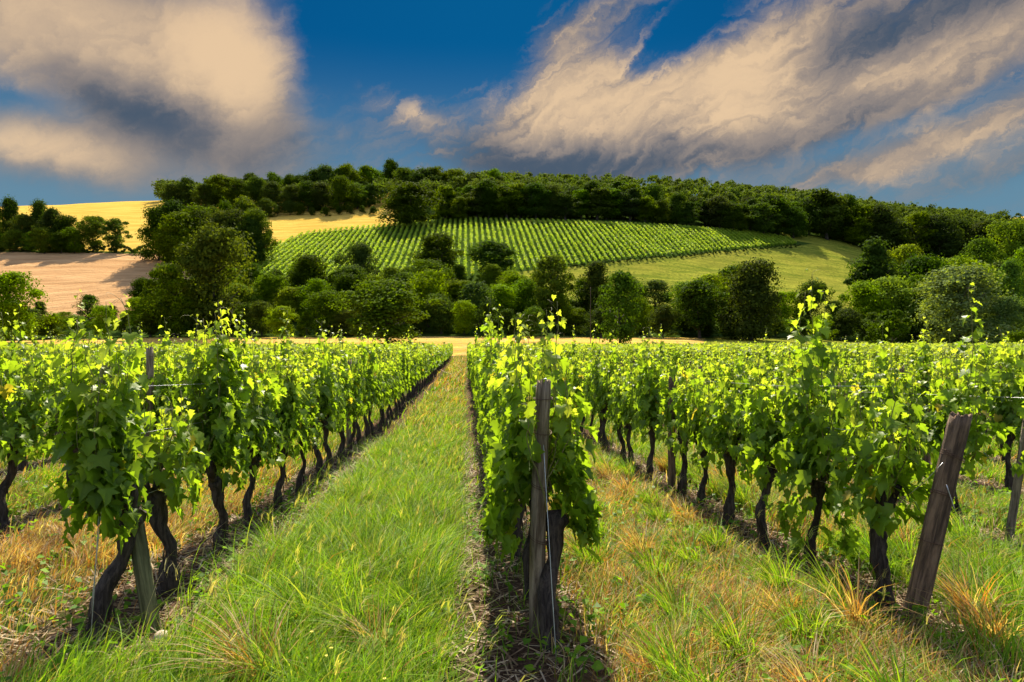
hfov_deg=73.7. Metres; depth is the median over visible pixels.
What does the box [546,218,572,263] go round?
vine row
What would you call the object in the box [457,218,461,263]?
vine row
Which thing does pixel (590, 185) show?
tree
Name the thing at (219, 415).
grapevine
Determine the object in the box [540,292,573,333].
tree
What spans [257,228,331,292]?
vine row
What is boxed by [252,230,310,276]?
vine row
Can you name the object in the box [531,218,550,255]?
vine row
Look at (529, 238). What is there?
vine row
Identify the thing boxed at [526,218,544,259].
vine row
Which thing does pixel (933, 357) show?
grapevine
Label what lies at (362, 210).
tree
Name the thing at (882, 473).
grapevine
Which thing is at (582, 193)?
tree
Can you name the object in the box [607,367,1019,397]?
trellis wire
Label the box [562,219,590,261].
vine row
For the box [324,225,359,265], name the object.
vine row
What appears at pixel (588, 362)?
grapevine
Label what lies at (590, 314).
pole
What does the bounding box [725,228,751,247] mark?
vine row
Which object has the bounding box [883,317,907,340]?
tree
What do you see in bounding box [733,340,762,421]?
grapevine
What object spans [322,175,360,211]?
tree
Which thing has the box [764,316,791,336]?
tree
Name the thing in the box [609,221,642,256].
vine row
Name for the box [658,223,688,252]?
vine row
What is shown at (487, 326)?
grapevine
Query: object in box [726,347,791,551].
grapevine
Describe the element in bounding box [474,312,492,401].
grapevine
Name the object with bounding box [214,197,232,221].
tree
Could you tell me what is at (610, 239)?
vine row
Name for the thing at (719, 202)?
tree
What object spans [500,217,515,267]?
vine row
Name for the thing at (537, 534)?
wooden post
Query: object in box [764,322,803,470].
grapevine
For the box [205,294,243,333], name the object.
tree
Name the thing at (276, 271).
tree
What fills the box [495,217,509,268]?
vine row
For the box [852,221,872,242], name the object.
tree
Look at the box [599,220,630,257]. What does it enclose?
vine row
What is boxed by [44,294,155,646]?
grapevine
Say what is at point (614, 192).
tree
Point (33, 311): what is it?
tree
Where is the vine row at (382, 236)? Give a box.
[364,223,390,263]
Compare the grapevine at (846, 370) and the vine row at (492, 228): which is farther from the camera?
the vine row at (492, 228)
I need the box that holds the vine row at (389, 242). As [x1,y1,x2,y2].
[371,222,400,273]
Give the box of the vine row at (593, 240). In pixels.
[577,220,608,259]
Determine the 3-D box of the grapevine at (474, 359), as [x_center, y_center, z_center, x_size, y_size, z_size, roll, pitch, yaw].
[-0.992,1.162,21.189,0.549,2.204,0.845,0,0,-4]
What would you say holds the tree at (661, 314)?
on the hills
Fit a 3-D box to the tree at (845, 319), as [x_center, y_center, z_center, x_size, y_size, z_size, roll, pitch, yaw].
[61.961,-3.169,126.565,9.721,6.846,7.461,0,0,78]
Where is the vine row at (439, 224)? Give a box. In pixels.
[437,219,442,232]
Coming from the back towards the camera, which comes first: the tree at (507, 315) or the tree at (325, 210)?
the tree at (325, 210)
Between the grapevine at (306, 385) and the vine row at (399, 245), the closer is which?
the grapevine at (306, 385)
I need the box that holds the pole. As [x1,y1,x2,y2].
[590,287,590,342]
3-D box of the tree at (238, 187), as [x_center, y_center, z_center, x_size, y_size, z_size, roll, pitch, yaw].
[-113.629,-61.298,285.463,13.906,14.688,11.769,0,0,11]
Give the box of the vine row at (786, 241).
[773,234,789,244]
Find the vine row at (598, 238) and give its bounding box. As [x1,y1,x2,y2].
[583,220,614,260]
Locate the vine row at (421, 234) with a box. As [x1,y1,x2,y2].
[410,220,426,265]
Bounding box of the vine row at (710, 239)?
[692,225,720,249]
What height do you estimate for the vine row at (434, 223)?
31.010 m
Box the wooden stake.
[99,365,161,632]
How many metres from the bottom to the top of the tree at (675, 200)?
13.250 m
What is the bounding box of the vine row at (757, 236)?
[746,229,770,245]
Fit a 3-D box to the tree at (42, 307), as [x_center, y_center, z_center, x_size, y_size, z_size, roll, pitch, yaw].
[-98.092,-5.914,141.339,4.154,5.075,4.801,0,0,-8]
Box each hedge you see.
[0,243,141,252]
[534,244,800,269]
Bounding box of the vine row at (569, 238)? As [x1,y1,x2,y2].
[557,219,584,262]
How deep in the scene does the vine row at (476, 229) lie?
214.39 m
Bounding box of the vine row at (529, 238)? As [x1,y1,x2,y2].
[521,218,539,261]
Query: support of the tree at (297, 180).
on the hills
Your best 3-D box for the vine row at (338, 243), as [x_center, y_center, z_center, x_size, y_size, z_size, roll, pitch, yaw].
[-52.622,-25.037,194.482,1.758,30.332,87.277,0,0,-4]
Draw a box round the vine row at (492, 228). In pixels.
[489,217,497,241]
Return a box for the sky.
[0,0,1023,216]
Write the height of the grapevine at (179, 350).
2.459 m
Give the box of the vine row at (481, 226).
[479,217,487,263]
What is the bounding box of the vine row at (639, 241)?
[620,221,651,255]
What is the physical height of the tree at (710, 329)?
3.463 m
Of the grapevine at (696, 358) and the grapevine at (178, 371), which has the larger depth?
the grapevine at (696, 358)
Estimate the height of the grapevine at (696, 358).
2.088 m
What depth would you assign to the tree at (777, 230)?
249.79 m
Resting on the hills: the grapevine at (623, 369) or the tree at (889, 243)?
the tree at (889, 243)
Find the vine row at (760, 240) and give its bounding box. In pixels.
[743,230,766,245]
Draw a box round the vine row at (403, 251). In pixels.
[395,222,416,266]
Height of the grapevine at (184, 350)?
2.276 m
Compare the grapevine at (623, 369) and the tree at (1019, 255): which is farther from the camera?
the tree at (1019, 255)
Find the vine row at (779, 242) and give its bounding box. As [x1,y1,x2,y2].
[764,233,782,245]
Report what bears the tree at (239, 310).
on the hills
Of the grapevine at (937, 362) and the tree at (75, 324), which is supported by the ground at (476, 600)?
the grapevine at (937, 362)
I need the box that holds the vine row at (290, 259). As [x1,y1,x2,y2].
[278,228,326,268]
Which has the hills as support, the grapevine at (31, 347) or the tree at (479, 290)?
the tree at (479, 290)
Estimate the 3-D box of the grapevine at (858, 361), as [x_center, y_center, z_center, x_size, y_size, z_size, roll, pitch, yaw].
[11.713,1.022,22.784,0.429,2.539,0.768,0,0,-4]
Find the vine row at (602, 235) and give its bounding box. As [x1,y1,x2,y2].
[589,221,620,259]
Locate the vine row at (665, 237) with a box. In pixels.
[648,223,680,252]
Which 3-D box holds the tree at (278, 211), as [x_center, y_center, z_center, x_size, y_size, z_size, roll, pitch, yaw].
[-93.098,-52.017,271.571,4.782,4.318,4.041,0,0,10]
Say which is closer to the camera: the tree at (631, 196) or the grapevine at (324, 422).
the grapevine at (324, 422)
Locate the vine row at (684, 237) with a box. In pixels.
[668,224,698,251]
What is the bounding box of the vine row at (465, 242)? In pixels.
[463,218,468,275]
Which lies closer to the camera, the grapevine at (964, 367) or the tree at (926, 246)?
the grapevine at (964, 367)
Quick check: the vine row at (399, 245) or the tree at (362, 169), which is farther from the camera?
the tree at (362, 169)
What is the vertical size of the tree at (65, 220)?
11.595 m
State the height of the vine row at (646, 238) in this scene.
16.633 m
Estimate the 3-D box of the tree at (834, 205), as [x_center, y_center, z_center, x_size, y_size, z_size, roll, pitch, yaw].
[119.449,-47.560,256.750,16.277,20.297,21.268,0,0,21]
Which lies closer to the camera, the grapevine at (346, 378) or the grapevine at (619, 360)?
the grapevine at (346, 378)
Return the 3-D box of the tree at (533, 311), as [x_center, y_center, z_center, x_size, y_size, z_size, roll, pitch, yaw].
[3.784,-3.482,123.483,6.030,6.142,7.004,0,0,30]
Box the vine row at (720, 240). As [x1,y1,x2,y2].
[701,226,729,248]
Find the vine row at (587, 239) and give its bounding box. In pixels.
[572,219,603,259]
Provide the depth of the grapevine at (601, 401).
12.54 m
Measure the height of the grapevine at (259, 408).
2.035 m
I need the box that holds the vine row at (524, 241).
[515,218,535,267]
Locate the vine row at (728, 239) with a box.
[711,227,738,248]
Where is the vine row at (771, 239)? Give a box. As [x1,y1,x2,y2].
[757,231,778,244]
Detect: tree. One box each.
[0,194,21,241]
[0,213,5,232]
[0,229,25,251]
[0,270,59,341]
[5,212,39,244]
[16,232,39,251]
[24,227,58,253]
[27,308,47,337]
[28,199,47,227]
[31,207,63,241]
[34,301,47,318]
[35,315,67,337]
[45,213,79,248]
[46,231,71,252]
[54,311,72,327]
[60,227,88,252]
[63,315,92,337]
[70,214,114,251]
[72,294,101,325]
[86,305,120,337]
[98,218,132,251]
[104,305,119,318]
[115,315,135,335]
[120,296,148,326]
[126,275,149,309]
[129,205,163,260]
[133,307,162,336]
[136,279,164,311]
[137,261,206,336]
[146,296,184,334]
[149,210,208,268]
[151,198,192,256]
[151,220,174,263]
[157,182,182,206]
[161,219,259,333]
[164,202,212,247]
[175,175,199,207]
[180,306,211,335]
[185,207,211,233]
[191,183,225,207]
[202,208,235,231]
[203,173,234,206]
[204,204,217,222]
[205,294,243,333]
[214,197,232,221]
[215,268,245,294]
[215,282,268,323]
[219,204,250,266]
[226,176,254,206]
[230,302,254,333]
[233,194,257,212]
[233,215,277,264]
[237,207,280,264]
[240,262,262,294]
[242,172,257,185]
[243,174,266,207]
[244,299,274,335]
[247,270,292,314]
[256,198,279,217]
[256,305,304,337]
[259,180,283,209]
[264,171,285,192]
[267,267,288,303]
[268,287,303,321]
[273,205,281,214]
[278,183,300,210]
[280,200,302,214]
[281,173,301,201]
[281,261,323,286]
[283,251,329,292]
[290,174,303,201]
[292,275,335,319]
[293,203,305,214]
[296,180,327,211]
[296,311,315,336]
[297,289,356,334]
[298,167,320,199]
[307,181,333,209]
[308,207,314,214]
[313,164,333,189]
[318,272,359,312]
[319,206,331,215]
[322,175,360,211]
[326,272,340,288]
[326,277,447,343]
[327,168,348,188]
[327,264,372,296]
[329,309,356,335]
[331,240,382,277]
[333,207,343,213]
[338,163,367,190]
[344,182,369,208]
[346,206,353,213]
[350,274,384,313]
[355,313,382,336]
[357,164,375,184]
[359,183,381,206]
[359,205,365,212]
[363,167,390,198]
[367,206,376,214]
[375,181,444,225]
[377,265,401,280]
[382,158,399,183]
[382,270,417,296]
[392,166,414,183]
[403,167,436,197]
[403,258,456,297]
[407,228,463,283]
[407,267,453,326]
[408,309,432,333]
[423,292,454,333]
[426,166,448,197]
[428,184,456,219]
[439,172,456,192]
[439,191,466,217]
[439,278,475,314]
[447,167,467,190]
[448,196,470,220]
[448,263,471,281]
[450,300,483,334]
[452,278,501,326]
[456,185,474,212]
[458,194,475,218]
[460,170,481,187]
[461,237,521,281]
[462,187,487,218]
[473,302,502,335]
[474,263,505,290]
[475,177,510,218]
[477,283,526,318]
[487,167,513,183]
[490,184,517,218]
[491,308,518,336]
[496,269,529,300]
[505,194,530,217]
[507,277,541,319]
[508,181,533,217]
[515,179,554,218]
[515,306,547,336]
[519,178,542,217]
[528,251,574,326]
[534,183,566,218]
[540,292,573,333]
[549,191,583,220]
[559,307,589,333]
[563,185,585,207]
[566,277,596,308]
[567,198,585,217]
[571,188,590,218]
[571,258,613,326]
[575,305,618,337]
[576,178,612,217]
[579,186,614,219]
[593,268,650,343]
[594,193,621,219]
[603,188,624,219]
[608,181,627,190]
[612,307,631,331]
[614,182,655,218]
[614,277,655,314]
[615,190,628,218]
[616,188,641,220]
[630,296,653,333]
[633,196,659,221]
[635,279,678,316]
[641,304,681,337]
[642,184,664,219]
[649,199,673,223]
[656,275,744,337]
[660,280,694,323]
[664,191,687,214]
[665,191,686,224]
[674,314,697,334]
[675,201,701,225]
[678,273,738,323]
[687,196,702,216]
[693,201,714,225]
[701,321,717,335]
[702,193,736,228]
[709,255,786,339]
[713,262,745,318]
[716,306,742,338]
[717,202,749,231]
[737,198,760,229]
[740,196,755,201]
[746,201,785,234]
[757,191,790,219]
[759,194,791,234]
[762,290,806,329]
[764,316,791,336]
[771,219,780,233]
[776,204,811,237]
[784,201,810,227]
[786,279,835,332]
[787,317,808,337]
[796,195,827,234]
[803,211,819,233]
[808,186,854,239]
[808,315,838,338]
[814,216,842,238]
[819,299,846,334]
[828,193,859,240]
[828,307,867,340]
[835,280,896,335]
[836,203,877,246]
[843,236,902,311]
[851,201,920,246]
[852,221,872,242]
[854,251,904,273]
[858,311,879,341]
[868,275,917,334]
[870,223,898,247]
[881,251,971,333]
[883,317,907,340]
[885,219,912,248]
[886,243,924,272]
[895,272,938,337]
[898,210,938,254]
[902,308,930,341]
[907,260,1023,342]
[912,298,951,342]
[917,225,939,257]
[918,211,973,259]
[938,255,1007,285]
[948,218,1008,257]
[949,214,973,253]
[958,235,1007,265]
[964,309,997,336]
[979,276,1013,338]
[981,294,1023,342]
[982,218,1023,258]
[989,259,1005,285]
[993,256,1023,306]
[1003,246,1023,273]
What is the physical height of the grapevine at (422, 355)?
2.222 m
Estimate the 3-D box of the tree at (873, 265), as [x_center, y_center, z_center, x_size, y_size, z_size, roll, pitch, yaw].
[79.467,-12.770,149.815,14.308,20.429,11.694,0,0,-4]
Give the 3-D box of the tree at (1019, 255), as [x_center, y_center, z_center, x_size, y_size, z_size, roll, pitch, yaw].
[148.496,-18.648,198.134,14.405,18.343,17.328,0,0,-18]
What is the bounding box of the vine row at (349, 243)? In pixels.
[325,225,364,273]
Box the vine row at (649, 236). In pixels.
[634,222,666,254]
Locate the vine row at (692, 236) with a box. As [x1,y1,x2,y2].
[678,224,707,250]
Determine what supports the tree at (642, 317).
on the hills
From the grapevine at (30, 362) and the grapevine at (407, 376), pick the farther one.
the grapevine at (407, 376)
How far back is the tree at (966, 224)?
258.49 m
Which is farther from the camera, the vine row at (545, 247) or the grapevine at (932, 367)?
the vine row at (545, 247)
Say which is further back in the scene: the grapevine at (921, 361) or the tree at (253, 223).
the tree at (253, 223)
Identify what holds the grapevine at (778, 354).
on the ground at (476, 600)
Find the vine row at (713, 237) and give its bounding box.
[697,226,725,249]
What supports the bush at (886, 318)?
on the hills
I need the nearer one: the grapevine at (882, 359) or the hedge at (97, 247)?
the grapevine at (882, 359)
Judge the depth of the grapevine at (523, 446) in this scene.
3.84 m
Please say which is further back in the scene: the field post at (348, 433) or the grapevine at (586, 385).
the grapevine at (586, 385)
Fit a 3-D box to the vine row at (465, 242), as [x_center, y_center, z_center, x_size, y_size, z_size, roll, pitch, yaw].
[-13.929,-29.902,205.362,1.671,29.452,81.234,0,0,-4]
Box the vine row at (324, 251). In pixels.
[287,226,347,286]
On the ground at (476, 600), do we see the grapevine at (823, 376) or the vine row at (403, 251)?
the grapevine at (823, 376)
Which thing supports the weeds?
on the ground at (476, 600)
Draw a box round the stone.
[153,630,167,641]
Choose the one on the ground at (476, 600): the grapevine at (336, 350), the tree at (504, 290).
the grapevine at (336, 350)
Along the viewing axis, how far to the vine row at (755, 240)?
232.46 m
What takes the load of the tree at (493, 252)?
on the hills
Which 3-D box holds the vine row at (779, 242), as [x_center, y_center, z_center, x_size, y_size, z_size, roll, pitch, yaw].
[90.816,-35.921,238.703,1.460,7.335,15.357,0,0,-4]
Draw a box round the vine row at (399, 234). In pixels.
[376,223,405,275]
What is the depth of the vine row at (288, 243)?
208.81 m
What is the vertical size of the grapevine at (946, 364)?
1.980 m
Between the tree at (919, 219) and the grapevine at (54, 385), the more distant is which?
the tree at (919, 219)
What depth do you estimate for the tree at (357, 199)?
281.11 m
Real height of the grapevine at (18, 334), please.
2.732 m
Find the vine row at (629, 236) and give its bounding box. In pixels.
[615,221,647,256]
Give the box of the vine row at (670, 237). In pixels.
[653,223,685,253]
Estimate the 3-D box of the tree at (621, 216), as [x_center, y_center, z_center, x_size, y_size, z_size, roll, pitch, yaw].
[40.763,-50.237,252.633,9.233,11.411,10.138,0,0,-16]
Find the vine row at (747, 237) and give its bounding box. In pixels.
[734,229,759,246]
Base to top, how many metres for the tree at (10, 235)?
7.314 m
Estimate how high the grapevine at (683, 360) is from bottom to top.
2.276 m
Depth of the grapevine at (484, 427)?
7.74 m
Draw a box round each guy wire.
[90,422,104,648]
[90,516,100,613]
[543,445,556,663]
[895,463,942,503]
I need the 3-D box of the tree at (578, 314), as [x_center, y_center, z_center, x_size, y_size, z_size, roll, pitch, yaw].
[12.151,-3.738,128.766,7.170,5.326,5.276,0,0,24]
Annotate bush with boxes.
[861,309,917,343]
[1000,330,1023,342]
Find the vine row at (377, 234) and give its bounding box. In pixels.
[370,223,385,247]
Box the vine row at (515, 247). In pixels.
[505,218,523,270]
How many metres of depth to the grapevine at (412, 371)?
23.95 m
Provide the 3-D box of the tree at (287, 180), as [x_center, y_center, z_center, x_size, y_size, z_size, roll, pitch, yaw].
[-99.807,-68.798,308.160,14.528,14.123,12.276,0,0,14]
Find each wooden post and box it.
[529,378,552,638]
[900,411,972,629]
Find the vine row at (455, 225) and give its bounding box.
[449,218,456,266]
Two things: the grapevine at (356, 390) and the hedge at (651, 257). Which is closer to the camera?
the grapevine at (356, 390)
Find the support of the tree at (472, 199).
on the hills
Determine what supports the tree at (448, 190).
on the hills
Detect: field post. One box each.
[145,347,153,436]
[346,359,351,452]
[668,374,675,495]
[838,381,847,488]
[922,369,930,463]
[1003,396,1023,546]
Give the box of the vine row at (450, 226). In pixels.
[448,218,451,246]
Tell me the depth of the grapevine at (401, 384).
20.00 m
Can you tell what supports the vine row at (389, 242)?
on the hills
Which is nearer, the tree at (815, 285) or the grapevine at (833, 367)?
the grapevine at (833, 367)
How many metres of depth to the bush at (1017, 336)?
99.51 m
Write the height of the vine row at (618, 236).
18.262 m
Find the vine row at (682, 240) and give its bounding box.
[663,223,694,252]
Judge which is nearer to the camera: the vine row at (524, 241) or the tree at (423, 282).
the tree at (423, 282)
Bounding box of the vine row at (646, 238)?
[630,222,662,255]
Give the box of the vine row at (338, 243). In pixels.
[321,225,354,263]
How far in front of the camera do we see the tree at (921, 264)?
138.85 m
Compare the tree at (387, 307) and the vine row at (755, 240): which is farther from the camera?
the vine row at (755, 240)
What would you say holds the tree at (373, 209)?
on the hills
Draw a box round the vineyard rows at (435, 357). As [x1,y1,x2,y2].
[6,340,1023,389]
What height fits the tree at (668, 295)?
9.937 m
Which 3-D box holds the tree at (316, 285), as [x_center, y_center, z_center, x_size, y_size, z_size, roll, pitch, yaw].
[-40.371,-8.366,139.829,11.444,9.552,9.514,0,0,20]
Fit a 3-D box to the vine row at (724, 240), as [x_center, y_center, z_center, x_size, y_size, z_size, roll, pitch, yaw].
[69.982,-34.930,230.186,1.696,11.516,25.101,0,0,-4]
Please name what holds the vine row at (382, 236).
on the hills
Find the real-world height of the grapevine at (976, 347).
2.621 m
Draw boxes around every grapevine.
[0,312,58,530]
[1,300,49,471]
[7,329,16,359]
[21,343,38,404]
[24,326,48,365]
[30,290,106,506]
[38,331,68,434]
[43,341,75,461]
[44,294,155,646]
[46,331,55,354]
[65,336,94,366]
[75,341,109,378]
[86,325,132,414]
[104,336,140,413]
[121,329,128,360]
[129,329,146,361]
[129,352,158,435]
[132,356,210,595]
[133,315,177,441]
[134,322,145,376]
[158,334,204,423]
[160,352,181,429]
[164,341,180,381]
[169,337,178,357]
[170,300,258,557]
[173,332,192,386]
[181,342,189,365]
[184,323,218,423]
[228,328,286,530]
[239,309,253,392]
[241,338,308,513]
[262,338,282,379]
[272,308,323,497]
[296,342,305,362]
[299,321,343,482]
[302,349,317,395]
[313,320,346,472]
[318,325,358,463]
[333,329,345,357]
[337,332,366,455]
[346,326,372,446]
[357,333,381,441]
[367,347,386,437]
[372,325,392,431]
[373,351,394,426]
[382,330,400,422]
[388,350,401,419]
[389,339,405,415]
[395,335,408,411]
[400,347,411,408]
[401,341,411,405]
[402,337,415,403]
[406,326,418,398]
[409,341,417,400]
[413,345,420,394]
[413,351,420,396]
[415,345,424,392]
[417,346,425,390]
[469,344,474,385]
[472,340,488,400]
[472,343,477,389]
[473,365,482,440]
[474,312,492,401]
[474,324,479,353]
[475,320,497,433]
[475,355,487,452]
[476,304,504,432]
[477,349,517,444]
[478,296,506,425]
[479,295,603,653]
[480,332,489,393]
[480,356,513,456]
[482,332,524,524]
[483,324,556,557]
[487,307,577,599]
[564,326,577,404]
[567,352,585,407]
[569,345,586,434]
[575,344,582,360]
[579,348,588,371]
[580,356,596,441]
[585,321,609,447]
[585,353,591,373]
[592,328,618,451]
[604,364,632,460]
[614,344,642,468]
[614,345,622,384]
[617,336,632,384]
[617,347,624,364]
[627,350,635,381]
[631,327,668,481]
[632,331,644,383]
[654,350,702,496]
[658,324,672,431]
[666,342,725,509]
[668,343,673,365]
[668,356,679,375]
[668,360,691,435]
[672,341,682,366]
[678,342,689,375]
[683,363,697,387]
[688,358,702,375]
[690,356,767,525]
[691,349,698,369]
[697,352,717,399]
[698,345,705,369]
[702,355,716,379]
[710,345,716,366]
[714,342,739,412]
[718,343,728,373]
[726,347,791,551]
[727,338,744,389]
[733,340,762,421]
[745,344,766,428]
[758,352,780,396]
[762,269,860,574]
[763,330,777,377]
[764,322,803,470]
[772,345,783,367]
[774,341,787,363]
[782,329,802,377]
[796,343,834,430]
[824,340,842,377]
[824,362,954,617]
[824,365,877,482]
[830,339,851,422]
[830,353,852,393]
[842,336,857,385]
[846,348,886,437]
[854,334,867,371]
[868,320,924,505]
[874,344,882,373]
[882,371,900,400]
[886,347,915,394]
[894,316,936,452]
[894,354,911,372]
[903,334,914,367]
[910,332,930,378]
[914,282,1015,528]
[914,329,940,392]
[925,352,975,413]
[926,350,934,367]
[931,350,943,374]
[936,352,955,378]
[943,351,974,409]
[963,338,979,362]
[963,341,994,434]
[970,327,1023,491]
[978,348,1020,461]
[984,334,1003,371]
[1010,363,1023,477]
[1013,345,1023,442]
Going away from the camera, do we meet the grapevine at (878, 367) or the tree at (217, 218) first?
the grapevine at (878, 367)
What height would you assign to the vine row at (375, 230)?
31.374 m
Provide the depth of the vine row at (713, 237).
225.93 m
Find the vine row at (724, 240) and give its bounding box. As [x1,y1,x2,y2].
[706,227,734,248]
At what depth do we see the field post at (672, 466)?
8.46 m
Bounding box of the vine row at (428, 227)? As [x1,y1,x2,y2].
[420,219,432,251]
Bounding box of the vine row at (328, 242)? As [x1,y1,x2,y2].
[313,227,342,255]
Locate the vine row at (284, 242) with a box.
[253,235,292,263]
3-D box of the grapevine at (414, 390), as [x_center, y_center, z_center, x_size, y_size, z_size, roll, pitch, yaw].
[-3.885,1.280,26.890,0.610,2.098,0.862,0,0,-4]
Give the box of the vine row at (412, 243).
[400,221,420,269]
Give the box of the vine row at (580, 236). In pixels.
[567,219,597,260]
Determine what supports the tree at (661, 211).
on the hills
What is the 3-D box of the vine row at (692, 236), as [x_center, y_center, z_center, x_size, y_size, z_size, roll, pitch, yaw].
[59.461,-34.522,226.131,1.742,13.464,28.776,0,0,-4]
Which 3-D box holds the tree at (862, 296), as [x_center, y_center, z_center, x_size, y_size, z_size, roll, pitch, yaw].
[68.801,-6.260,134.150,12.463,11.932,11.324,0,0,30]
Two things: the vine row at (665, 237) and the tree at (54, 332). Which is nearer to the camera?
the tree at (54, 332)
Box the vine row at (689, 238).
[673,224,702,251]
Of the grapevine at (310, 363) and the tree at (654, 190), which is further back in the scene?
the tree at (654, 190)
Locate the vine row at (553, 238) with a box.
[542,218,566,264]
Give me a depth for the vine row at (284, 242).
212.29 m
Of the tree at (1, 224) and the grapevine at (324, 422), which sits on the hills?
the tree at (1, 224)
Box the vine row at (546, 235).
[537,218,555,254]
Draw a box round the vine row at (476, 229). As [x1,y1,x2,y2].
[474,217,480,273]
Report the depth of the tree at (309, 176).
298.74 m
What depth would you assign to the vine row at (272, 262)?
197.65 m
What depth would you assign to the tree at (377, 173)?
304.92 m
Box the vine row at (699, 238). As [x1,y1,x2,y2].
[682,225,711,250]
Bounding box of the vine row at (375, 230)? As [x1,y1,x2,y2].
[347,223,380,266]
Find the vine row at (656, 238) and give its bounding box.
[639,222,671,254]
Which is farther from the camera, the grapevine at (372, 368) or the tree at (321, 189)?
the tree at (321, 189)
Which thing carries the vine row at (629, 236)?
on the hills
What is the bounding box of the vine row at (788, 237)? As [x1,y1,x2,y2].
[785,235,796,243]
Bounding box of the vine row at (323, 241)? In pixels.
[282,227,336,276]
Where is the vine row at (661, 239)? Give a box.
[643,222,674,254]
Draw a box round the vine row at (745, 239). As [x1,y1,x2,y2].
[729,228,754,247]
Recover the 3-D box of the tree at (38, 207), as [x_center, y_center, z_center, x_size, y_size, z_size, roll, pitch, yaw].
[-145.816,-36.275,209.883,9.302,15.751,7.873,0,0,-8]
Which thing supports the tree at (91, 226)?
on the hills
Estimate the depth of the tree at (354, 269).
144.48 m
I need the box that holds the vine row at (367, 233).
[342,224,375,268]
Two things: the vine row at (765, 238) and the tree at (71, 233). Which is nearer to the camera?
the tree at (71, 233)
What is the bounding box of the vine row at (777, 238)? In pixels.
[767,233,785,245]
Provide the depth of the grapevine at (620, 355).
29.99 m
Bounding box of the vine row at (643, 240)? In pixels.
[625,221,656,255]
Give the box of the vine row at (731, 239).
[716,227,742,247]
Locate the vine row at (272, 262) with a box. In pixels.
[261,229,315,272]
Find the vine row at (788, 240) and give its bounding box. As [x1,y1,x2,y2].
[779,235,793,244]
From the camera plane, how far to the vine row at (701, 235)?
226.13 m
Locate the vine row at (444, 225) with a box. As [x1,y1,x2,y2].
[442,218,446,233]
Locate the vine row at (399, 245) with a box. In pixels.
[386,223,410,275]
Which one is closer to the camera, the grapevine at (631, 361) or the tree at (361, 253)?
the grapevine at (631, 361)
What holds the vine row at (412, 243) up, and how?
on the hills
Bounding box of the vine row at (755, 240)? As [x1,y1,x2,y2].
[741,230,761,246]
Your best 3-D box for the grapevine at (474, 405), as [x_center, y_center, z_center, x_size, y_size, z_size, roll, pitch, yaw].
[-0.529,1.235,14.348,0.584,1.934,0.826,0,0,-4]
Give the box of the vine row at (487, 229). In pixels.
[484,217,490,240]
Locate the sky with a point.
(905, 101)
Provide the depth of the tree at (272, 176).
305.58 m
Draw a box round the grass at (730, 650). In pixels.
[0,354,1023,681]
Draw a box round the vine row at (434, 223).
[431,219,436,233]
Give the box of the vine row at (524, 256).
[510,218,529,269]
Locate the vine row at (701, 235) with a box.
[687,225,716,249]
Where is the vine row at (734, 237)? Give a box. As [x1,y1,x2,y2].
[721,227,746,247]
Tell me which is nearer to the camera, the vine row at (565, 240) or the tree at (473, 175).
the vine row at (565, 240)
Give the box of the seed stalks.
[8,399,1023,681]
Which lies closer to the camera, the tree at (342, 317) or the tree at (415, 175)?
the tree at (342, 317)
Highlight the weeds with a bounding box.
[0,475,1023,681]
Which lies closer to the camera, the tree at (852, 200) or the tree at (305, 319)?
the tree at (305, 319)
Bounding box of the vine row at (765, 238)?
[751,230,774,245]
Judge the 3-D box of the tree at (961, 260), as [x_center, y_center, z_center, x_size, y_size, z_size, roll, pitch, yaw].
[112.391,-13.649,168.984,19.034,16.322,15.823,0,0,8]
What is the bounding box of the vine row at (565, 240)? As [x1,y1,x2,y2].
[552,219,579,263]
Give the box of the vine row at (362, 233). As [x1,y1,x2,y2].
[328,224,369,274]
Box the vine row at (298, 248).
[263,229,320,273]
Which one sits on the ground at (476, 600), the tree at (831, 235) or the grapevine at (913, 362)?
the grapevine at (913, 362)
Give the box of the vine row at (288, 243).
[257,232,302,264]
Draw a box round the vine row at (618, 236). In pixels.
[604,221,636,258]
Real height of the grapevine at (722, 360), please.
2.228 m
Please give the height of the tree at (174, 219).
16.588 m
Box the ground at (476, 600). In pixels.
[0,356,1023,681]
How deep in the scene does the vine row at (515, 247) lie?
199.88 m
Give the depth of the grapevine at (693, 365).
20.50 m
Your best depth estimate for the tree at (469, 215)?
251.44 m
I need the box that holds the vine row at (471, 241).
[469,217,474,275]
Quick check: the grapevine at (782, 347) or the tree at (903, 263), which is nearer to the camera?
the grapevine at (782, 347)
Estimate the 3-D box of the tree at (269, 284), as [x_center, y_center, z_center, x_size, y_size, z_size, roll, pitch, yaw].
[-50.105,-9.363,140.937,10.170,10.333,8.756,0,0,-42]
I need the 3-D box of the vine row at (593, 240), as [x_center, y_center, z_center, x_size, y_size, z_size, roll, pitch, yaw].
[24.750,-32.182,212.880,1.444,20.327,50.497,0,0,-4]
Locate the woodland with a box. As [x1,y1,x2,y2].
[151,170,1023,234]
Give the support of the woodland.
on the hills
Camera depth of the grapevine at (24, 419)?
6.73 m
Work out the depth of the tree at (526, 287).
137.60 m
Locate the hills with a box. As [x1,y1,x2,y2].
[0,195,1023,355]
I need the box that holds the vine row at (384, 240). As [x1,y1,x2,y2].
[370,222,396,267]
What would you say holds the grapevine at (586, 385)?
on the ground at (476, 600)
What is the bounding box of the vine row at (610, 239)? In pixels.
[593,220,624,258]
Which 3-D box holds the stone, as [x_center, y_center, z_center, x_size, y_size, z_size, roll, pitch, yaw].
[-1.960,1.654,3.820,0.084,0.067,0.084,0,0,-4]

